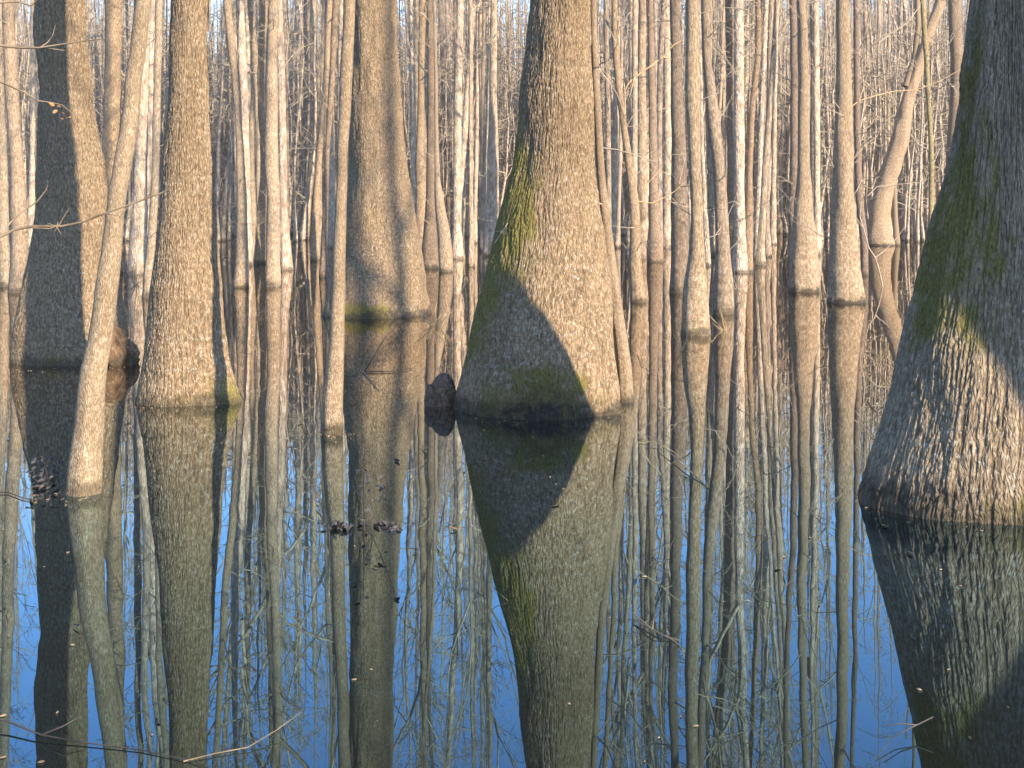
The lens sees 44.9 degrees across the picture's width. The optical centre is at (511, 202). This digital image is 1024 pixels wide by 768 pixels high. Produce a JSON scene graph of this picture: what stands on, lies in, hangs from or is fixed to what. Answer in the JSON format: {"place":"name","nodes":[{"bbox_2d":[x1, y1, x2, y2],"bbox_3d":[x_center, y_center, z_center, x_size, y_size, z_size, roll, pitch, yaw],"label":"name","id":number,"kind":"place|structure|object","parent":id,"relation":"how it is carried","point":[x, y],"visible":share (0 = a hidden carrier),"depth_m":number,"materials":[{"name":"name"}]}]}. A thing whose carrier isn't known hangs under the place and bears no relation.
{"place":"outdoors","nodes":[
{"label":"outdoors","id":0,"kind":"place"},
{"bbox_2d":[18,0,966,73],"label":"sky","id":1,"kind":"structure","parent":0,"point":[213,5],"materials":[{"name":"white"}]},
{"bbox_2d":[0,227,1023,767],"bbox_3d":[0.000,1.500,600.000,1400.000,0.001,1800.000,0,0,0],"label":"water","id":2,"kind":"structure","parent":0,"point":[254,599],"depth_m":5.12,"materials":[{"name":"blue liquid"}]},
{"bbox_2d":[0,0,32,292],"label":"tupelo tree","id":3,"kind":"object","parent":2,"relation":"on","point":[19,243],"visible":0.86,"depth_m":20.60,"materials":[{"name":"brown plant"}]},
{"bbox_2d":[0,0,34,286],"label":"tupelo tree","id":4,"kind":"object","parent":2,"relation":"on","point":[4,245],"visible":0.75,"depth_m":22.01,"materials":[{"name":"brown plant"}]},
{"bbox_2d":[15,0,37,247],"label":"tupelo tree","id":5,"kind":"object","parent":2,"relation":"on","point":[31,197],"visible":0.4,"depth_m":40.78,"materials":[{"name":"brown plant"}]},
{"bbox_2d":[26,456,63,489],"bbox_3d":[-2.452,1.440,6.549,0.176,0.226,0.232,0,0,0],"label":"withered weed","id":6,"kind":"object","parent":2,"relation":"on","point":[44,479],"visible":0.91,"depth_m":6.51,"materials":[{"name":"grey plant"}]},
{"bbox_2d":[9,0,139,365],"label":"tupelo tree","id":7,"kind":"object","parent":2,"relation":"on","point":[52,322],"visible":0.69,"depth_m":11.52,"materials":[{"name":"brown plant"}]},
{"bbox_2d":[0,0,199,276],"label":"bare sapling","id":8,"kind":"object","parent":2,"relation":"on","point":[4,233],"visible":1,"depth_m":5.13,"materials":[{"name":"brown plant"}]},
{"bbox_2d":[0,715,208,767],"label":"floating branch","id":9,"kind":"object","parent":2,"relation":"on","point":[27,729],"visible":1,"depth_m":3.44,"materials":[{"name":"brown wood"}]},
{"bbox_2d":[65,0,151,496],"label":"tupelo tree","id":10,"kind":"object","parent":2,"relation":"on","point":[84,471],"visible":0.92,"depth_m":6.34,"materials":[{"name":"brown plant"}]},
{"bbox_2d":[87,0,130,229],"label":"swamp tree","id":11,"kind":"object","parent":2,"relation":"on","point":[127,39],"visible":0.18,"depth_m":57.76,"materials":[{"name":"brown plant"}]},
{"bbox_2d":[86,0,158,272],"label":"tupelo tree","id":12,"kind":"object","parent":2,"relation":"on","point":[112,83],"visible":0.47,"depth_m":26.31,"materials":[{"name":"brown plant"}]},
{"bbox_2d":[125,0,163,297],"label":"tupelo tree","id":13,"kind":"object","parent":2,"relation":"on","point":[152,225],"visible":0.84,"depth_m":19.54,"materials":[{"name":"brown plant"}]},
{"bbox_2d":[122,0,167,235],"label":"swamp tree","id":14,"kind":"object","parent":2,"relation":"on","point":[150,109],"visible":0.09,"depth_m":29.36,"materials":[{"name":"brown plant"}]},
{"bbox_2d":[123,0,170,274],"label":"tupelo tree","id":15,"kind":"object","parent":2,"relation":"on","point":[138,234],"visible":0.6,"depth_m":25.75,"materials":[{"name":"brown plant"}]},
{"bbox_2d":[135,0,241,406],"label":"tupelo tree","id":16,"kind":"object","parent":2,"relation":"on","point":[186,361],"visible":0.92,"depth_m":9.24,"materials":[{"name":"brown plant"}]},
{"bbox_2d":[208,0,267,263],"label":"tupelo tree","id":17,"kind":"object","parent":2,"relation":"on","point":[260,249],"visible":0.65,"depth_m":30.30,"materials":[{"name":"brown plant"}]},
{"bbox_2d":[215,0,265,287],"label":"tupelo tree","id":18,"kind":"object","parent":2,"relation":"on","point":[241,277],"visible":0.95,"depth_m":21.81,"materials":[{"name":"brown plant"}]},
{"bbox_2d":[229,0,260,207],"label":"tupelo tree","id":19,"kind":"object","parent":2,"relation":"on","point":[258,157],"visible":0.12,"depth_m":35.09,"materials":[{"name":"brown plant"}]},
{"bbox_2d":[232,0,264,265],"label":"swamp tree","id":20,"kind":"object","parent":2,"relation":"on","point":[242,59],"visible":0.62,"depth_m":29.32,"materials":[{"name":"brown plant"}]},
{"bbox_2d":[208,0,293,259],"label":"tupelo tree","id":21,"kind":"object","parent":2,"relation":"on","point":[253,115],"visible":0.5,"depth_m":32.53,"materials":[{"name":"brown plant"}]},
{"bbox_2d":[244,0,266,114],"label":"swamp tree","id":22,"kind":"object","parent":2,"relation":"on","point":[248,59],"visible":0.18,"depth_m":42.16,"materials":[{"name":"brown plant"}]},
{"bbox_2d":[232,0,286,214],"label":"swamp tree","id":23,"kind":"object","parent":2,"relation":"on","point":[234,16],"visible":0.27,"depth_m":37.66,"materials":[{"name":"brown plant"}]},
{"bbox_2d":[233,0,316,286],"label":"tupelo tree","id":24,"kind":"object","parent":2,"relation":"on","point":[273,248],"visible":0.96,"depth_m":21.96,"materials":[{"name":"brown plant"}]},
{"bbox_2d":[277,0,293,269],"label":"swamp tree","id":25,"kind":"object","parent":2,"relation":"on","point":[286,261],"visible":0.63,"depth_m":27.55,"materials":[{"name":"brown plant"}]},
{"bbox_2d":[282,0,296,231],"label":"swamp tree","id":26,"kind":"object","parent":2,"relation":"on","point":[287,124],"visible":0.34,"depth_m":44.97,"materials":[{"name":"brown plant"}]},
{"bbox_2d":[285,0,321,223],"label":"tupelo tree","id":27,"kind":"object","parent":2,"relation":"on","point":[292,73],"visible":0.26,"depth_m":53.39,"materials":[{"name":"brown plant"}]},
{"bbox_2d":[290,0,324,237],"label":"tupelo tree","id":28,"kind":"object","parent":2,"relation":"on","point":[305,102],"visible":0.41,"depth_m":52.18,"materials":[{"name":"brown plant"}]},
{"bbox_2d":[283,0,342,277],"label":"tupelo tree","id":29,"kind":"object","parent":2,"relation":"on","point":[330,98],"visible":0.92,"depth_m":24.65,"materials":[{"name":"brown plant"}]},
{"bbox_2d":[290,0,335,239],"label":"tupelo tree","id":30,"kind":"object","parent":2,"relation":"on","point":[311,117],"visible":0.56,"depth_m":49.90,"materials":[{"name":"brown plant"}]},
{"bbox_2d":[293,0,337,259],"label":"tupelo tree","id":31,"kind":"object","parent":2,"relation":"on","point":[315,241],"visible":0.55,"depth_m":32.11,"materials":[{"name":"brown plant"}]},
{"bbox_2d":[310,0,325,248],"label":"swamp tree","id":32,"kind":"object","parent":2,"relation":"on","point":[322,41],"visible":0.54,"depth_m":40.15,"materials":[{"name":"brown plant"}]},
{"bbox_2d":[293,0,348,247],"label":"tupelo tree","id":33,"kind":"object","parent":2,"relation":"on","point":[331,198],"visible":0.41,"depth_m":40.80,"materials":[{"name":"brown plant"}]},
{"bbox_2d":[320,0,354,435],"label":"tupelo tree","id":34,"kind":"object","parent":2,"relation":"on","point":[332,413],"visible":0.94,"depth_m":7.99,"materials":[{"name":"brown plant"}]},
{"bbox_2d":[336,0,342,165],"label":"swamp tree","id":35,"kind":"object","parent":2,"relation":"on","point":[340,20],"visible":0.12,"depth_m":27.60,"materials":[{"name":"brown plant"}]},
{"bbox_2d":[352,458,399,530],"bbox_3d":[-0.617,1.361,5.721,0.213,0.383,0.381,0,0,0],"label":"withered weed","id":36,"kind":"object","parent":2,"relation":"on","point":[368,480],"visible":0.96,"depth_m":5.70,"materials":[{"name":"grey plant"}]},
{"bbox_2d":[321,0,431,318],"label":"tupelo tree","id":37,"kind":"object","parent":2,"relation":"on","point":[385,275],"visible":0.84,"depth_m":16.32,"materials":[{"name":"brown plant"}]},
{"bbox_2d":[398,0,418,138],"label":"swamp tree","id":38,"kind":"object","parent":2,"relation":"on","point":[415,55],"visible":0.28,"depth_m":43.45,"materials":[{"name":"brown plant"}]},
{"bbox_2d":[397,0,427,207],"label":"tupelo tree","id":39,"kind":"object","parent":2,"relation":"on","point":[411,84],"visible":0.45,"depth_m":40.79,"materials":[{"name":"brown plant"}]},
{"bbox_2d":[401,1,453,166],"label":"swamp tree","id":40,"kind":"object","parent":2,"relation":"on","point":[425,92],"visible":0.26,"depth_m":45.54,"materials":[{"name":"brown plant"}]},
{"bbox_2d":[399,0,462,248],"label":"tupelo tree","id":41,"kind":"object","parent":2,"relation":"on","point":[420,200],"visible":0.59,"depth_m":29.89,"materials":[{"name":"brown plant"}]},
{"bbox_2d":[400,0,473,268],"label":"tupelo tree","id":42,"kind":"object","parent":2,"relation":"on","point":[430,249],"visible":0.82,"depth_m":28.06,"materials":[{"name":"brown plant"}]},
{"bbox_2d":[424,373,455,406],"bbox_3d":[-0.540,1.486,9.172,0.260,0.442,0.210,0,0,-31],"label":"tree knee","id":43,"kind":"object","parent":2,"relation":"on","point":[440,390],"visible":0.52,"depth_m":9.12,"materials":[{"name":"brown plant"}]},
{"bbox_2d":[403,0,493,271],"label":"tupelo tree","id":44,"kind":"object","parent":2,"relation":"on","point":[445,254],"visible":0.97,"depth_m":26.70,"materials":[{"name":"brown plant"}]},
{"bbox_2d":[400,0,500,140],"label":"tupelo tree","id":45,"kind":"object","parent":2,"relation":"on","point":[454,8],"visible":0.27,"depth_m":44.91,"materials":[{"name":"brown plant"}]},
{"bbox_2d":[438,0,467,230],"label":"tupelo tree","id":46,"kind":"object","parent":2,"relation":"on","point":[448,198],"visible":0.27,"depth_m":56.09,"materials":[{"name":"brown plant"}]},
{"bbox_2d":[445,0,465,166],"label":"swamp tree","id":47,"kind":"object","parent":2,"relation":"on","point":[447,13],"visible":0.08,"depth_m":60.99,"materials":[{"name":"brown plant"}]},
{"bbox_2d":[416,0,498,258],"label":"swamp tree","id":48,"kind":"object","parent":2,"relation":"on","point":[457,246],"visible":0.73,"depth_m":32.86,"materials":[{"name":"brown plant"}]},
{"bbox_2d":[453,0,468,236],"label":"swamp tree","id":49,"kind":"object","parent":2,"relation":"on","point":[467,217],"visible":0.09,"depth_m":52.97,"materials":[{"name":"brown plant"}]},
{"bbox_2d":[426,0,501,242],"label":"swamp tree","id":50,"kind":"object","parent":2,"relation":"on","point":[464,130],"visible":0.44,"depth_m":41.56,"materials":[{"name":"brown plant"}]},
{"bbox_2d":[450,0,487,242],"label":"swamp tree","id":51,"kind":"object","parent":2,"relation":"on","point":[476,153],"visible":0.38,"depth_m":45.65,"materials":[{"name":"brown plant"}]},
{"bbox_2d":[450,0,489,266],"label":"swamp tree","id":52,"kind":"object","parent":2,"relation":"on","point":[471,260],"visible":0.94,"depth_m":28.78,"materials":[{"name":"brown plant"}]},
{"bbox_2d":[9,0,949,241],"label":"undergrowth twigs","id":53,"kind":"object","parent":2,"relation":"on","point":[514,127],"visible":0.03,"depth_m":49.24,"materials":[{"name":"brown plant"}]},
{"bbox_2d":[473,0,489,250],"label":"swamp tree","id":54,"kind":"object","parent":2,"relation":"on","point":[482,203],"visible":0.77,"depth_m":37.93,"materials":[{"name":"brown plant"}]},
{"bbox_2d":[465,0,503,244],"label":"swamp tree","id":55,"kind":"object","parent":2,"relation":"on","point":[479,56],"visible":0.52,"depth_m":43.14,"materials":[{"name":"brown plant"}]},
{"bbox_2d":[4,0,968,242],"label":"woods","id":56,"kind":"object","parent":2,"relation":"on","point":[913,199],"visible":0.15,"depth_m":54.38,"materials":[{"name":"brown plant"}]},
{"bbox_2d":[461,0,517,209],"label":"tupelo tree","id":57,"kind":"object","parent":2,"relation":"on","point":[487,99],"visible":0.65,"depth_m":38.10,"materials":[{"name":"brown plant"}]},
{"bbox_2d":[463,0,523,255],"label":"tupelo tree","id":58,"kind":"object","parent":2,"relation":"on","point":[492,204],"visible":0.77,"depth_m":34.50,"materials":[{"name":"brown plant"}]},
{"bbox_2d":[0,349,1008,762],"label":"floating debris","id":59,"kind":"object","parent":2,"relation":"on","point":[354,545],"visible":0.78,"depth_m":6.21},
{"bbox_2d":[452,0,621,420],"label":"tupelo tree","id":60,"kind":"object","parent":2,"relation":"on","point":[540,347],"visible":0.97,"depth_m":8.78,"materials":[{"name":"brown plant"}]},
{"bbox_2d":[486,0,663,402],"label":"tupelo tree","id":61,"kind":"object","parent":2,"relation":"on","point":[624,366],"visible":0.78,"depth_m":9.29,"materials":[{"name":"brown plant"}]},
{"bbox_2d":[599,0,629,225],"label":"swamp tree","id":62,"kind":"object","parent":2,"relation":"on","point":[607,106],"visible":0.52,"depth_m":29.16,"materials":[{"name":"brown plant"}]},
{"bbox_2d":[599,0,638,247],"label":"swamp tree","id":63,"kind":"object","parent":2,"relation":"on","point":[617,233],"visible":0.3,"depth_m":40.77,"materials":[{"name":"brown plant"}]},
{"bbox_2d":[611,0,627,245],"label":"swamp tree","id":64,"kind":"object","parent":2,"relation":"on","point":[615,144],"visible":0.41,"depth_m":42.83,"materials":[{"name":"brown plant"}]},
{"bbox_2d":[605,0,637,269],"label":"swamp tree","id":65,"kind":"object","parent":2,"relation":"on","point":[634,147],"visible":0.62,"depth_m":27.59,"materials":[{"name":"brown plant"}]},
{"bbox_2d":[622,0,631,261],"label":"swamp tree","id":66,"kind":"object","parent":2,"relation":"on","point":[629,42],"visible":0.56,"depth_m":31.14,"materials":[{"name":"brown plant"}]},
{"bbox_2d":[603,0,665,302],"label":"tupelo tree","id":67,"kind":"object","parent":2,"relation":"on","point":[637,292],"visible":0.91,"depth_m":18.56,"materials":[{"name":"grey plant"}]},
{"bbox_2d":[598,0,683,261],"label":"tupelo tree","id":68,"kind":"object","parent":2,"relation":"on","point":[655,253],"visible":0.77,"depth_m":31.19,"materials":[{"name":"grey plant"}]},
{"bbox_2d":[598,0,684,258],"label":"tupelo tree","id":69,"kind":"object","parent":2,"relation":"on","point":[642,173],"visible":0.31,"depth_m":32.94,"materials":[{"name":"brown plant"}]},
{"bbox_2d":[623,9,662,198],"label":"swamp tree","id":70,"kind":"object","parent":2,"relation":"on","point":[647,126],"visible":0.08,"depth_m":51.96,"materials":[{"name":"brown plant"}]},
{"bbox_2d":[603,0,703,247],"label":"tupelo tree","id":71,"kind":"object","parent":2,"relation":"on","point":[666,84],"visible":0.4,"depth_m":40.82,"materials":[{"name":"brown plant"}]},
{"bbox_2d":[625,0,685,242],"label":"tupelo tree","id":72,"kind":"object","parent":2,"relation":"on","point":[659,71],"visible":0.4,"depth_m":37.42,"materials":[{"name":"brown plant"}]},
{"bbox_2d":[633,0,746,292],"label":"tupelo tree","id":73,"kind":"object","parent":2,"relation":"on","point":[679,237],"visible":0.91,"depth_m":20.52,"materials":[{"name":"grey plant"}]},
{"bbox_2d":[680,0,714,255],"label":"swamp tree","id":74,"kind":"object","parent":2,"relation":"on","point":[710,195],"visible":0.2,"depth_m":34.60,"materials":[{"name":"brown plant"}]},
{"bbox_2d":[653,0,773,335],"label":"tupelo tree","id":75,"kind":"object","parent":2,"relation":"on","point":[695,320],"visible":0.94,"depth_m":13.99,"materials":[{"name":"brown plant"}]},
{"bbox_2d":[656,0,773,265],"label":"tupelo tree","id":76,"kind":"object","parent":2,"relation":"on","point":[707,240],"visible":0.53,"depth_m":29.16,"materials":[{"name":"brown plant"}]},
{"bbox_2d":[714,0,724,129],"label":"swamp tree","id":77,"kind":"object","parent":2,"relation":"on","point":[721,69],"visible":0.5,"depth_m":45.58,"materials":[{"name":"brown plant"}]},
{"bbox_2d":[714,0,725,158],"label":"swamp tree","id":78,"kind":"object","parent":2,"relation":"on","point":[723,103],"visible":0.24,"depth_m":47.95,"materials":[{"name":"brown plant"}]},
{"bbox_2d":[661,0,799,314],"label":"tupelo tree","id":79,"kind":"object","parent":2,"relation":"on","point":[723,297],"visible":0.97,"depth_m":16.57,"materials":[{"name":"grey plant"}]},
{"bbox_2d":[699,0,770,272],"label":"swamp tree","id":80,"kind":"object","parent":2,"relation":"on","point":[739,259],"visible":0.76,"depth_m":26.41,"materials":[{"name":"brown plant"}]},
{"bbox_2d":[710,0,773,264],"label":"tupelo tree","id":81,"kind":"object","parent":2,"relation":"on","point":[729,41],"visible":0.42,"depth_m":28.03,"materials":[{"name":"brown plant"}]},
{"bbox_2d":[743,1,749,156],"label":"swamp tree","id":82,"kind":"object","parent":2,"relation":"on","point":[746,77],"visible":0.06,"depth_m":61.90,"materials":[{"name":"brown plant"}]},
{"bbox_2d":[743,0,768,148],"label":"swamp tree","id":83,"kind":"object","parent":2,"relation":"on","point":[765,73],"visible":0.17,"depth_m":36.44,"materials":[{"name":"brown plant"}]},
{"bbox_2d":[703,0,814,272],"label":"tupelo tree","id":84,"kind":"object","parent":2,"relation":"on","point":[749,184],"visible":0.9,"depth_m":26.42,"materials":[{"name":"grey plant"}]},
{"bbox_2d":[755,0,779,264],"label":"swamp tree","id":85,"kind":"object","parent":2,"relation":"on","point":[760,258],"visible":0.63,"depth_m":29.43,"materials":[{"name":"brown plant"}]},
{"bbox_2d":[745,27,789,244],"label":"tupelo tree","id":86,"kind":"object","parent":2,"relation":"on","point":[773,211],"visible":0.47,"depth_m":44.03,"materials":[{"name":"brown plant"}]},
{"bbox_2d":[760,0,787,256],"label":"swamp tree","id":87,"kind":"object","parent":2,"relation":"on","point":[768,250],"visible":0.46,"depth_m":34.06,"materials":[{"name":"brown plant"}]},
{"bbox_2d":[743,0,816,258],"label":"tupelo tree","id":88,"kind":"object","parent":2,"relation":"on","point":[759,148],"visible":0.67,"depth_m":32.56,"materials":[{"name":"brown plant"}]},
{"bbox_2d":[744,0,830,273],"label":"tupelo tree","id":89,"kind":"object","parent":2,"relation":"on","point":[793,118],"visible":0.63,"depth_m":25.83,"materials":[{"name":"brown plant"}]},
{"bbox_2d":[777,3,822,213],"bbox_3d":[9.287,-10.079,37.212,2.496,23.540,4.230,0,0,-39],"label":"swamp tree","id":90,"kind":"object","parent":2,"relation":"on","point":[811,111],"visible":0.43,"depth_m":37.60,"materials":[{"name":"brown plant"}]},
{"bbox_2d":[776,0,824,232],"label":"swamp tree","id":91,"kind":"object","parent":2,"relation":"on","point":[779,223],"visible":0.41,"depth_m":59.92,"materials":[{"name":"brown plant"}]},
{"bbox_2d":[807,0,831,254],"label":"swamp tree","id":92,"kind":"object","parent":2,"relation":"on","point":[816,140],"visible":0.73,"depth_m":35.39,"materials":[{"name":"brown plant"}]},
{"bbox_2d":[772,0,870,292],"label":"tupelo tree","id":93,"kind":"object","parent":2,"relation":"on","point":[804,272],"visible":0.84,"depth_m":20.75,"materials":[{"name":"brown plant"}]},
{"bbox_2d":[823,0,864,235],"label":"swamp tree","id":94,"kind":"object","parent":2,"relation":"on","point":[826,206],"visible":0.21,"depth_m":55.74,"materials":[{"name":"brown plant"}]},
{"bbox_2d":[784,0,906,303],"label":"tupelo tree","id":95,"kind":"object","parent":2,"relation":"on","point":[845,285],"visible":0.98,"depth_m":18.44,"materials":[{"name":"brown plant"}]},
{"bbox_2d":[807,0,932,274],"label":"tupelo tree","id":96,"kind":"object","parent":2,"relation":"on","point":[857,144],"visible":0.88,"depth_m":25.48,"materials":[{"name":"brown plant"}]},
{"bbox_2d":[877,0,892,179],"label":"swamp tree","id":97,"kind":"object","parent":2,"relation":"on","point":[878,159],"visible":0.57,"depth_m":51.55,"materials":[{"name":"brown plant"}]},
{"bbox_2d":[875,0,899,148],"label":"swamp tree","id":98,"kind":"object","parent":2,"relation":"on","point":[889,51],"visible":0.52,"depth_m":53.11,"materials":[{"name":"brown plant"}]},
{"bbox_2d":[860,0,914,160],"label":"swamp tree","id":99,"kind":"object","parent":2,"relation":"on","point":[865,29],"visible":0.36,"depth_m":58.54,"materials":[{"name":"brown plant"}]},
{"bbox_2d":[867,0,944,245],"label":"leaning tree","id":100,"kind":"object","parent":2,"relation":"on","point":[883,203],"visible":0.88,"depth_m":43.03,"materials":[{"name":"brown plant"}]},
{"bbox_2d":[912,0,962,190],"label":"tupelo tree","id":101,"kind":"object","parent":2,"relation":"on","point":[956,49],"visible":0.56,"depth_m":37.36,"materials":[{"name":"grey plant"}]},
{"bbox_2d":[857,0,1023,525],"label":"tupelo tree","id":102,"kind":"object","parent":2,"relation":"on","point":[948,444],"visible":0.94,"depth_m":5.79,"materials":[{"name":"brown plant"}]},
{"bbox_2d":[914,0,966,247],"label":"tupelo tree","id":103,"kind":"object","parent":2,"relation":"on","point":[926,52],"visible":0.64,"depth_m":26.42,"materials":[{"name":"grey plant"}]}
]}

